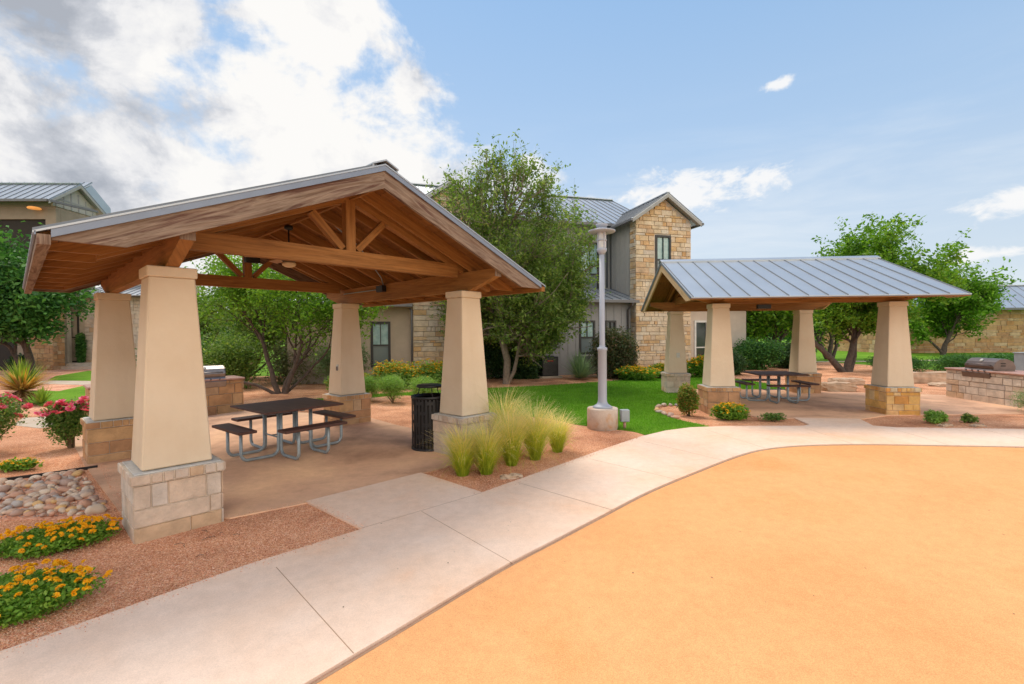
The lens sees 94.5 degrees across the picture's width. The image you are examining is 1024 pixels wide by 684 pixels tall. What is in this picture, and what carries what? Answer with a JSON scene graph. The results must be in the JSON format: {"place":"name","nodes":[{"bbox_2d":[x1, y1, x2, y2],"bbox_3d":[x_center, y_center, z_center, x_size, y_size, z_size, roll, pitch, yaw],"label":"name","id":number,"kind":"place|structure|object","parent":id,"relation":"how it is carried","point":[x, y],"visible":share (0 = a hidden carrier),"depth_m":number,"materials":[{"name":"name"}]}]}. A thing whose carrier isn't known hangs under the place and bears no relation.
{"place":"outdoors","nodes":[
{"label":"outdoors","id":0,"kind":"place"},
{"bbox_2d":[16,417,47,428],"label":"side path","id":1,"kind":"structure","parent":0,"point":[31,422],"depth_m":10.54,"materials":[{"name":"concrete"}]},
{"bbox_2d":[2,386,84,407],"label":"lawn by roses","id":2,"kind":"structure","parent":0,"point":[69,394],"depth_m":15.68,"materials":[{"name":"plant"}]},
{"bbox_2d":[0,358,59,406],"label":"yucca","id":3,"kind":"object","parent":2,"relation":"on","point":[19,381],"visible":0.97,"depth_m":13.37,"materials":[{"name":"green plant"}]},
{"bbox_2d":[22,386,54,402],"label":"yucca","id":4,"kind":"object","parent":2,"relation":"on","point":[41,397],"visible":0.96,"depth_m":13.20,"materials":[{"name":"plant"}]},
{"bbox_2d":[36,380,90,384],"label":"side path","id":5,"kind":"structure","parent":0,"point":[72,382],"depth_m":19.99,"materials":[{"name":"concrete"}]},
{"bbox_2d":[50,371,90,380],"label":"lawn by entry","id":6,"kind":"structure","parent":0,"point":[82,376],"depth_m":22.55,"materials":[{"name":"plant"}]},
{"bbox_2d":[0,182,199,370],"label":"apartment building","id":7,"kind":"structure","parent":0,"point":[32,204],"depth_m":28.45,"materials":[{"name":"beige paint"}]},
{"bbox_2d":[71,312,78,361],"bbox_3d":[-27.650,-0.292,29.779,0.900,3.150,0.110,0,1,-2],"label":"window","id":8,"kind":"structure","parent":7,"relation":"in","point":[73,312],"depth_m":29.72,"materials":[{"name":"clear glass"}]},
{"bbox_2d":[0,363,214,413],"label":"gravel ground","id":9,"kind":"structure","parent":0,"point":[55,387],"depth_m":18.92,"materials":[{"name":"gravel"}]},
{"bbox_2d":[7,353,24,371],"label":"evergreen bush","id":10,"kind":"object","parent":9,"relation":"on","point":[11,362],"visible":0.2,"depth_m":26.60,"materials":[{"name":"green plant"}]},
{"bbox_2d":[0,221,100,376],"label":"live oak tree","id":11,"kind":"object","parent":9,"relation":"on","point":[24,318],"visible":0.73,"depth_m":21.98,"materials":[{"name":"green plant"}]},
{"bbox_2d":[74,332,86,362],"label":"evergreen bush","id":12,"kind":"object","parent":9,"relation":"on","point":[80,346],"visible":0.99,"depth_m":29.37,"materials":[{"name":"green plant"}]},
{"bbox_2d":[0,432,353,650],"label":"gravel","id":13,"kind":"structure","parent":0,"point":[110,583],"depth_m":4.11,"materials":[{"name":"gravel"}]},
{"bbox_2d":[75,410,454,518],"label":"patio slab","id":14,"kind":"structure","parent":0,"point":[371,452],"depth_m":6.97,"materials":[{"name":"concrete"}]},
{"bbox_2d":[212,397,355,461],"bbox_3d":[-3.689,1.404,7.798,1.900,0.758,1.900,0,1,39],"label":"picnic table","id":15,"kind":"object","parent":14,"relation":"on","point":[278,409],"visible":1,"depth_m":7.54,"materials":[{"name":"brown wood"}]},
{"bbox_2d":[411,383,440,451],"bbox_3d":[-1.381,1.244,7.951,0.618,1.080,0.618,-1,1,-17],"label":"trash can","id":16,"kind":"object","parent":14,"relation":"on","point":[424,406],"visible":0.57,"depth_m":7.70,"materials":[{"name":"black paint"}]},
{"bbox_2d":[445,412,532,474],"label":"feather grass","id":17,"kind":"object","parent":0,"point":[486,458],"depth_m":6.37,"materials":[{"name":"plant"}]},
{"bbox_2d":[478,381,542,450],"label":"feather grass","id":18,"kind":"object","parent":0,"point":[495,406],"depth_m":7.69,"materials":[{"name":"plant"}]},
{"bbox_2d":[0,362,1023,683],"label":"gravel ground","id":19,"kind":"structure","parent":0,"point":[396,412],"depth_m":5.08,"materials":[{"name":"gravel"}]},
{"bbox_2d":[0,391,33,440],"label":"rose bush","id":20,"kind":"object","parent":19,"relation":"on","point":[11,412],"visible":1,"depth_m":7.92,"materials":[{"name":"green plant"}]},
{"bbox_2d":[0,456,44,472],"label":"lantana bush","id":21,"kind":"object","parent":19,"relation":"on","point":[27,463],"visible":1,"depth_m":6.75,"materials":[{"name":"green plant"}]},
{"bbox_2d":[6,465,97,479],"bbox_3d":[-7.180,1.846,6.023,2.887,0.065,0.105,-1,1,-35],"label":"landscape edging","id":22,"kind":"object","parent":19,"relation":"on","point":[41,474],"visible":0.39,"depth_m":6.50,"materials":[{"name":"black paint"}]},
{"bbox_2d":[0,475,111,520],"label":"rock bed soil","id":23,"kind":"object","parent":19,"relation":"on","point":[46,517],"visible":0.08,"depth_m":5.11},
{"bbox_2d":[0,485,11,491],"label":"river stone","id":24,"kind":"object","parent":23,"relation":"on","point":[4,488],"visible":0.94,"depth_m":5.82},
{"bbox_2d":[9,491,24,497],"bbox_3d":[-5.876,1.811,5.625,0.117,0.074,0.153,1,-2,16],"label":"river stone","id":25,"kind":"object","parent":23,"relation":"on","point":[14,494],"visible":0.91,"depth_m":5.59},
{"bbox_2d":[11,500,22,507],"bbox_3d":[-5.558,1.820,5.316,0.102,0.085,0.091,-1,1,-12],"label":"river stone","id":26,"kind":"object","parent":23,"relation":"on","point":[17,503],"visible":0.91,"depth_m":5.30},
{"bbox_2d":[9,509,25,515],"bbox_3d":[-5.285,1.826,5.063,0.094,0.081,0.125,0,1,27],"label":"river stone","id":27,"kind":"object","parent":23,"relation":"on","point":[17,512],"visible":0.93,"depth_m":5.04,"materials":[{"name":"stone"}]},
{"bbox_2d":[23,511,35,516],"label":"river stone","id":28,"kind":"object","parent":23,"relation":"on","point":[29,513],"visible":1,"depth_m":5.02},
{"bbox_2d":[0,474,99,517],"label":"pebbles","id":29,"kind":"object","parent":23,"relation":"on","point":[43,503],"visible":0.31,"depth_m":5.41,"materials":[{"name":"stone"}]},
{"bbox_2d":[57,486,70,492],"bbox_3d":[-5.495,1.821,5.830,0.162,0.074,0.116,23,-12,-37],"label":"river stone","id":30,"kind":"object","parent":23,"relation":"on","point":[63,489],"visible":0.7,"depth_m":5.79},
{"bbox_2d":[59,478,73,485],"bbox_3d":[-5.739,1.818,6.107,0.168,0.103,0.133,0,1,30],"label":"river stone","id":31,"kind":"object","parent":23,"relation":"on","point":[64,482],"visible":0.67,"depth_m":6.07,"materials":[{"name":"stone"}]},
{"bbox_2d":[78,499,91,507],"bbox_3d":[-4.767,1.810,5.285,0.125,0.112,0.138,-1,1,-29],"label":"river stone","id":32,"kind":"object","parent":23,"relation":"on","point":[85,503],"visible":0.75,"depth_m":5.25,"materials":[{"name":"stone"}]},
{"bbox_2d":[85,503,106,514],"bbox_3d":[-4.505,1.822,5.114,0.141,0.126,0.179,0,1,30],"label":"river stone","id":33,"kind":"object","parent":23,"relation":"on","point":[98,508],"visible":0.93,"depth_m":5.09,"materials":[{"name":"stone"}]},
{"bbox_2d":[0,558,117,628],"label":"lantana bush","id":34,"kind":"object","parent":19,"relation":"on","point":[30,592],"visible":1,"depth_m":3.28,"materials":[{"name":"green plant"}]},
{"bbox_2d":[0,514,122,560],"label":"lantana bush","id":35,"kind":"object","parent":19,"relation":"on","point":[42,538],"visible":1,"depth_m":4.21,"materials":[{"name":"green plant"}]},
{"bbox_2d":[34,395,89,447],"bbox_3d":[-7.585,1.393,8.129,0.690,0.930,0.892,0,1,44],"label":"rose bush","id":36,"kind":"object","parent":19,"relation":"on","point":[62,418],"visible":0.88,"depth_m":8.00,"materials":[{"name":"green plant"}]},
{"bbox_2d":[83,375,244,414],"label":"grill island","id":37,"kind":"structure","parent":19,"relation":"on","point":[221,400],"depth_m":11.70,"materials":[{"name":"beige stone"}]},
{"bbox_2d":[203,365,226,387],"bbox_3d":[-7.561,0.845,11.583,0.645,0.515,0.891,0,1,44],"label":"barbecue grill","id":38,"kind":"object","parent":37,"relation":"on","point":[211,372],"visible":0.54,"depth_m":11.58,"materials":[{"name":"metal"}]},
{"bbox_2d":[135,332,212,365],"bbox_3d":[-12.448,0.508,17.528,3.010,2.486,2.617,0,1,0],"label":"brush bush","id":39,"kind":"object","parent":19,"relation":"on","point":[202,344],"visible":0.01,"depth_m":17.46,"materials":[{"name":"green plant"}]},
{"bbox_2d":[201,329,268,387],"bbox_3d":[-10.475,0.629,17.256,2.820,2.221,2.162,0,1,0],"label":"brush bush","id":40,"kind":"object","parent":19,"relation":"on","point":[232,357],"visible":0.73,"depth_m":17.04,"materials":[{"name":"green plant"}]},
{"bbox_2d":[196,272,286,378],"bbox_3d":[-12.092,-0.911,21.042,7.176,5.349,5.650,0,1,0],"label":"mesquite tree","id":41,"kind":"object","parent":19,"relation":"on","point":[236,324],"visible":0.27,"depth_m":19.88,"materials":[{"name":"green plant"}]},
{"bbox_2d":[22,159,545,544],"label":"picnic pavilion","id":42,"kind":"structure","parent":19,"relation":"on","point":[380,233],"depth_m":6.02,"materials":[{"name":"paint"}]},
{"bbox_2d":[244,225,295,267],"bbox_3d":[-3.598,-1.522,7.597,1.174,0.665,1.221,0,1,44],"label":"ceiling fan","id":43,"kind":"object","parent":42,"relation":"hanging from","point":[289,264],"visible":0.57,"depth_m":7.54,"materials":[{"name":"black paint"}]},
{"bbox_2d":[184,254,389,393],"bbox_3d":[-7.183,-0.939,15.540,6.501,5.491,5.426,0,1,19],"label":"mesquite tree","id":44,"kind":"object","parent":19,"relation":"on","point":[307,308],"visible":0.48,"depth_m":14.94,"materials":[{"name":"green plant"}]},
{"bbox_2d":[258,333,328,384],"bbox_3d":[-8.495,0.624,19.145,2.895,2.156,2.377,0,1,0],"label":"brush bush","id":45,"kind":"object","parent":19,"relation":"on","point":[283,361],"visible":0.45,"depth_m":18.50,"materials":[{"name":"green plant"}]},
{"bbox_2d":[307,342,372,383],"bbox_3d":[-6.593,0.770,18.233,2.372,1.847,1.891,0,1,0],"label":"brush bush","id":46,"kind":"object","parent":19,"relation":"on","point":[324,364],"visible":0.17,"depth_m":17.93,"materials":[{"name":"green plant"}]},
{"bbox_2d":[319,372,377,389],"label":"lantana bush","id":47,"kind":"object","parent":19,"relation":"on","point":[327,383],"visible":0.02,"depth_m":16.47,"materials":[{"name":"green plant"}]},
{"bbox_2d":[364,374,380,398],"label":"feathery bush","id":48,"kind":"object","parent":19,"relation":"on","point":[369,382],"visible":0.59,"depth_m":13.50,"materials":[{"name":"green plant"}]},
{"bbox_2d":[373,373,406,402],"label":"feathery bush","id":49,"kind":"object","parent":19,"relation":"on","point":[392,385],"visible":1,"depth_m":13.15,"materials":[{"name":"green plant"}]},
{"bbox_2d":[369,358,427,388],"bbox_3d":[-4.085,1.142,16.995,2.264,1.108,1.301,0,1,0],"label":"lantana bush","id":50,"kind":"object","parent":19,"relation":"on","point":[404,371],"visible":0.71,"depth_m":16.77,"materials":[{"name":"green plant"}]},
{"bbox_2d":[407,375,440,394],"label":"feathery bush","id":51,"kind":"object","parent":19,"relation":"on","point":[415,389],"visible":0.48,"depth_m":12.79,"materials":[{"name":"green plant"}]},
{"bbox_2d":[412,358,442,383],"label":"lantana bush","id":52,"kind":"object","parent":19,"relation":"on","point":[433,370],"visible":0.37,"depth_m":17.02,"materials":[{"name":"green plant"}]},
{"bbox_2d":[424,415,494,476],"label":"feather grass","id":53,"kind":"object","parent":19,"relation":"on","point":[458,454],"depth_m":6.31,"materials":[{"name":"plant"}]},
{"bbox_2d":[483,337,515,378],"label":"evergreen bush","id":54,"kind":"object","parent":19,"relation":"on","point":[494,359],"visible":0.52,"depth_m":19.98,"materials":[{"name":"green plant"}]},
{"bbox_2d":[463,398,547,467],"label":"feather grass","id":55,"kind":"object","parent":19,"relation":"on","point":[516,452],"depth_m":6.77,"materials":[{"name":"plant"}]},
{"bbox_2d":[273,181,745,384],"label":"apartment building","id":56,"kind":"structure","parent":19,"relation":"on","point":[643,239],"depth_m":22.63,"materials":[{"name":"stone"}]},
{"bbox_2d":[370,322,390,367],"bbox_3d":[-5.400,0.100,19.477,0.790,1.880,0.110,-1,1,-16],"label":"window","id":57,"kind":"structure","parent":56,"relation":"in","point":[380,338],"depth_m":19.48,"materials":[{"name":"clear glass"}]},
{"bbox_2d":[567,241,598,288],"bbox_3d":[3.511,-3.837,24.411,2.110,2.640,0.110,-1,1,-16],"label":"window","id":58,"kind":"structure","parent":56,"relation":"in","point":[594,272],"depth_m":24.63,"materials":[{"name":"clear glass"}]},
{"bbox_2d":[579,320,594,353],"bbox_3d":[3.529,-0.222,22.275,0.810,1.580,0.110,-1,1,-16],"label":"window","id":59,"kind":"structure","parent":56,"relation":"in","point":[584,344],"depth_m":22.27,"materials":[{"name":"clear glass"}]},
{"bbox_2d":[605,320,615,332],"bbox_3d":[4.704,-0.362,22.622,0.580,1.330,0.110,-1,1,-16],"label":"window","id":60,"kind":"structure","parent":56,"relation":"in","point":[612,323],"depth_m":22.60,"materials":[{"name":"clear glass"}]},
{"bbox_2d":[655,235,670,273],"bbox_3d":[7.286,-4.131,22.866,0.860,2.020,0.110,-1,1,-16],"label":"window","id":61,"kind":"structure","parent":56,"relation":"in","point":[662,242],"depth_m":22.84,"materials":[{"name":"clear glass"}]},
{"bbox_2d":[694,321,706,358],"bbox_3d":[9.859,0.156,24.730,0.830,2.550,0.110,-1,1,-16],"label":"window","id":62,"kind":"structure","parent":56,"relation":"in","point":[699,326],"depth_m":24.72,"materials":[{"name":"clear glass"}]},
{"bbox_2d":[500,473,522,479],"bbox_3d":[-0.003,1.798,6.275,0.330,0.122,0.170,-1,1,-11],"label":"flat stone","id":63,"kind":"object","parent":19,"relation":"on","point":[511,476],"visible":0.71,"depth_m":6.24,"materials":[{"name":"stone"}]},
{"bbox_2d":[0,417,1023,683],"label":"walkway","id":64,"kind":"structure","parent":19,"relation":"on","point":[382,577],"depth_m":3.80,"materials":[{"name":"concrete"}]},
{"bbox_2d":[422,128,610,383],"bbox_3d":[0.219,-2.922,18.109,7.184,9.239,6.727,0,1,0],"label":"elm tree","id":65,"kind":"object","parent":19,"relation":"on","point":[537,322],"visible":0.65,"depth_m":16.54,"materials":[{"name":"green plant"}]},
{"bbox_2d":[508,343,544,379],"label":"evergreen bush","id":66,"kind":"object","parent":19,"relation":"on","point":[528,373],"visible":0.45,"depth_m":20.04,"materials":[{"name":"green plant"}]},
{"bbox_2d":[498,396,575,464],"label":"feather grass","id":67,"kind":"object","parent":19,"relation":"on","point":[539,439],"depth_m":7.08,"materials":[{"name":"plant"}]},
{"bbox_2d":[537,355,561,378],"bbox_3d":[1.558,1.100,20.870,1.000,1.010,1.000,-1,1,-16],"label":"air conditioner","id":68,"kind":"object","parent":19,"relation":"on","point":[550,369],"visible":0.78,"depth_m":20.51,"materials":[{"name":"metal"}]},
{"bbox_2d":[558,350,596,377],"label":"red yucca","id":69,"kind":"object","parent":19,"relation":"on","point":[580,370],"visible":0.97,"depth_m":19.51,"materials":[{"name":"plant"}]},
{"bbox_2d":[587,325,641,378],"bbox_3d":[4.447,0.383,20.322,2.487,2.387,1.881,-1,1,-19],"label":"photinia bush","id":70,"kind":"object","parent":19,"relation":"on","point":[621,351],"visible":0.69,"depth_m":19.96,"materials":[{"name":"green plant"}]},
{"bbox_2d":[620,409,629,428],"bbox_3d":[2.242,1.563,9.422,0.170,0.440,0.128,-1,1,-6],"label":"junction box","id":71,"kind":"object","parent":19,"relation":"on","point":[624,416],"visible":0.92,"depth_m":9.36,"materials":[{"name":"metal"}]},
{"bbox_2d":[614,364,661,379],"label":"lantana bush","id":72,"kind":"object","parent":19,"relation":"on","point":[628,372],"visible":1,"depth_m":19.04,"materials":[{"name":"green plant"}]},
{"bbox_2d":[650,362,664,377],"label":"lantana bush","id":73,"kind":"object","parent":19,"relation":"on","point":[660,366],"visible":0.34,"depth_m":19.81,"materials":[{"name":"green plant"}]},
{"bbox_2d":[317,445,1023,683],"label":"play surface","id":74,"kind":"object","parent":19,"relation":"on","point":[932,592],"visible":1,"depth_m":3.49,"materials":[{"name":"rubber"}]},
{"bbox_2d":[312,445,1023,683],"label":"expansion joint","id":75,"kind":"object","parent":74,"relation":"on","point":[382,642],"visible":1,"depth_m":3.71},
{"bbox_2d":[675,382,699,415],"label":"nandina bush","id":76,"kind":"object","parent":19,"relation":"on","point":[687,398],"visible":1,"depth_m":10.75,"materials":[{"name":"green plant"}]},
{"bbox_2d":[686,354,703,377],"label":"lantana bush","id":77,"kind":"object","parent":19,"relation":"on","point":[695,367],"visible":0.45,"depth_m":19.97,"materials":[{"name":"green plant"}]},
{"bbox_2d":[709,402,750,419],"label":"lantana bush","id":78,"kind":"object","parent":19,"relation":"on","point":[728,410],"visible":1,"depth_m":10.22,"materials":[{"name":"green plant"}]},
{"bbox_2d":[732,349,749,375],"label":"hedge bush","id":79,"kind":"object","parent":19,"relation":"on","point":[740,364],"visible":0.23,"depth_m":21.06,"materials":[{"name":"green plant"}]},
{"bbox_2d":[732,336,787,369],"bbox_3d":[12.526,0.578,24.555,3.090,1.761,2.274,0,1,0],"label":"hedge bush","id":80,"kind":"object","parent":19,"relation":"on","point":[760,355],"visible":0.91,"depth_m":23.99,"materials":[{"name":"green plant"}]},
{"bbox_2d":[757,412,786,421],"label":"groundcover plant","id":81,"kind":"object","parent":19,"relation":"on","point":[771,417],"visible":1,"depth_m":10.07,"materials":[{"name":"green plant"}]},
{"bbox_2d":[767,337,816,367],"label":"hedge bush","id":82,"kind":"object","parent":19,"relation":"on","point":[786,361],"visible":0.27,"depth_m":24.86,"materials":[{"name":"green plant"}]},
{"bbox_2d":[641,255,971,415],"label":"picnic pavilion","id":83,"kind":"structure","parent":19,"relation":"on","point":[718,290],"depth_m":11.23,"materials":[{"name":"paint"}]},
{"bbox_2d":[821,381,857,391],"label":"limestone slab","id":84,"kind":"structure","parent":19,"relation":"on","point":[834,386],"depth_m":15.05,"materials":[{"name":"stone"}]},
{"bbox_2d":[827,377,864,385],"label":"limestone slab","id":85,"kind":"structure","parent":19,"relation":"on","point":[858,381],"depth_m":16.78,"materials":[{"name":"stone"}]},
{"bbox_2d":[811,213,979,371],"bbox_3d":[17.275,-2.259,22.443,6.828,7.657,7.034,0,1,0],"label":"live oak tree","id":86,"kind":"object","parent":19,"relation":"on","point":[858,319],"visible":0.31,"depth_m":21.37,"materials":[{"name":"green plant"}]},
{"bbox_2d":[865,355,934,371],"bbox_3d":[18.488,0.972,22.552,3.101,0.923,2.282,0,1,0],"label":"juniper","id":87,"kind":"object","parent":19,"relation":"on","point":[917,362],"visible":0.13,"depth_m":22.09,"materials":[{"name":"green plant"}]},
{"bbox_2d":[913,371,946,383],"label":"limestone slab","id":88,"kind":"structure","parent":19,"relation":"on","point":[929,377],"depth_m":17.24,"materials":[{"name":"stone"}]},
{"bbox_2d":[923,409,948,423],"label":"groundcover plant","id":89,"kind":"object","parent":19,"relation":"on","point":[934,417],"visible":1,"depth_m":9.71,"materials":[{"name":"green plant"}]},
{"bbox_2d":[927,382,946,386],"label":"limestone slab","id":90,"kind":"structure","parent":19,"relation":"on","point":[939,384],"depth_m":16.26,"materials":[{"name":"stone"}]},
{"bbox_2d":[919,352,986,370],"bbox_3d":[21.233,0.948,22.840,3.746,0.926,2.092,0,1,0],"label":"juniper","id":91,"kind":"object","parent":19,"relation":"on","point":[956,360],"visible":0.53,"depth_m":22.56,"materials":[{"name":"green plant"}]},
{"bbox_2d":[959,413,979,422],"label":"groundcover plant","id":92,"kind":"object","parent":19,"relation":"on","point":[966,417],"visible":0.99,"depth_m":9.75,"materials":[{"name":"green plant"}]},
{"bbox_2d":[1012,352,1023,370],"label":"utility cabinet","id":93,"kind":"object","parent":19,"relation":"on","point":[1019,360],"visible":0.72,"depth_m":13.52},
{"bbox_2d":[0,0,1023,325],"label":"sky","id":94,"kind":"structure","parent":0,"point":[772,122],"materials":[{"name":"blue"}]},
{"bbox_2d":[428,419,634,490],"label":"gravel","id":95,"kind":"structure","parent":0,"point":[520,472],"depth_m":6.93,"materials":[{"name":"gravel"}]},
{"bbox_2d":[540,408,587,452],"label":"feather grass","id":96,"kind":"object","parent":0,"point":[557,445],"depth_m":7.56,"materials":[{"name":"plant"}]},
{"bbox_2d":[372,377,784,434],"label":"lawn","id":97,"kind":"structure","parent":0,"point":[629,424],"depth_m":13.25,"materials":[{"name":"plant"}]},
{"bbox_2d":[587,223,617,430],"bbox_3d":[1.808,-0.261,9.497,0.616,4.192,0.616,0,1,0],"label":"street lamp","id":98,"kind":"object","parent":97,"relation":"on","point":[602,414],"visible":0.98,"depth_m":9.43,"materials":[{"name":"metal"}]},
{"bbox_2d":[209,338,1013,375],"bbox_3d":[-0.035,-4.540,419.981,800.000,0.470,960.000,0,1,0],"label":"terrain","id":99,"kind":"structure","parent":0,"point":[842,355],"depth_m":37.42,"materials":[{"name":"soil"}]},
{"bbox_2d":[202,316,816,346],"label":"trees","id":100,"kind":"object","parent":99,"relation":"on","point":[789,338],"depth_m":73.45,"materials":[{"name":"green plant"}]},
{"bbox_2d":[746,310,822,343],"bbox_3d":[17.288,-1.932,31.213,8.562,6.704,6.220,-1,1,-26],"label":"live oak tree","id":101,"kind":"object","parent":99,"relation":"on","point":[776,324],"visible":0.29,"depth_m":29.93,"materials":[{"name":"green plant"}]},
{"bbox_2d":[813,322,846,358],"bbox_3d":[22.636,-2.167,33.509,7.209,6.994,6.302,-1,1,-35],"label":"live oak tree","id":102,"kind":"object","parent":99,"relation":"on","point":[819,337],"visible":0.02,"depth_m":33.54,"materials":[{"name":"green plant"}]},
{"bbox_2d":[821,285,1023,352],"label":"stone outbuilding","id":103,"kind":"structure","parent":99,"relation":"on","point":[1004,333],"depth_m":41.89,"materials":[{"name":"beige stone"}]},
{"bbox_2d":[907,257,1023,354],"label":"live oak tree","id":104,"kind":"object","parent":99,"relation":"on","point":[948,321],"visible":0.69,"depth_m":37.43,"materials":[{"name":"green plant"}]},
{"bbox_2d":[978,352,1013,361],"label":"juniper","id":105,"kind":"object","parent":99,"relation":"on","point":[1009,356],"visible":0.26,"depth_m":23.34,"materials":[{"name":"green plant"}]},
{"bbox_2d":[696,389,1023,419],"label":"patio slab","id":106,"kind":"structure","parent":0,"point":[838,404],"depth_m":11.95,"materials":[{"name":"concrete"}]},
{"bbox_2d":[735,371,819,403],"bbox_3d":[7.279,1.235,13.172,1.900,0.758,1.900,0,1,5],"label":"picnic table","id":107,"kind":"object","parent":106,"relation":"on","point":[778,374],"visible":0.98,"depth_m":12.96,"materials":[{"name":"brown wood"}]},
{"bbox_2d":[1009,389,1023,410],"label":"desert shrub","id":108,"kind":"object","parent":106,"relation":"on","point":[1020,396],"visible":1,"depth_m":10.92,"materials":[{"name":"green plant"}]},
{"bbox_2d":[944,367,1023,407],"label":"grill island","id":109,"kind":"structure","parent":0,"point":[998,387],"depth_m":12.43,"materials":[{"name":"stone"}]},
{"bbox_2d":[961,357,1015,378],"bbox_3d":[12.765,0.693,12.728,0.645,0.515,0.871,0,1,5],"label":"barbecue grill","id":110,"kind":"object","parent":109,"relation":"on","point":[985,364],"visible":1,"depth_m":12.54,"materials":[{"name":"metal"}]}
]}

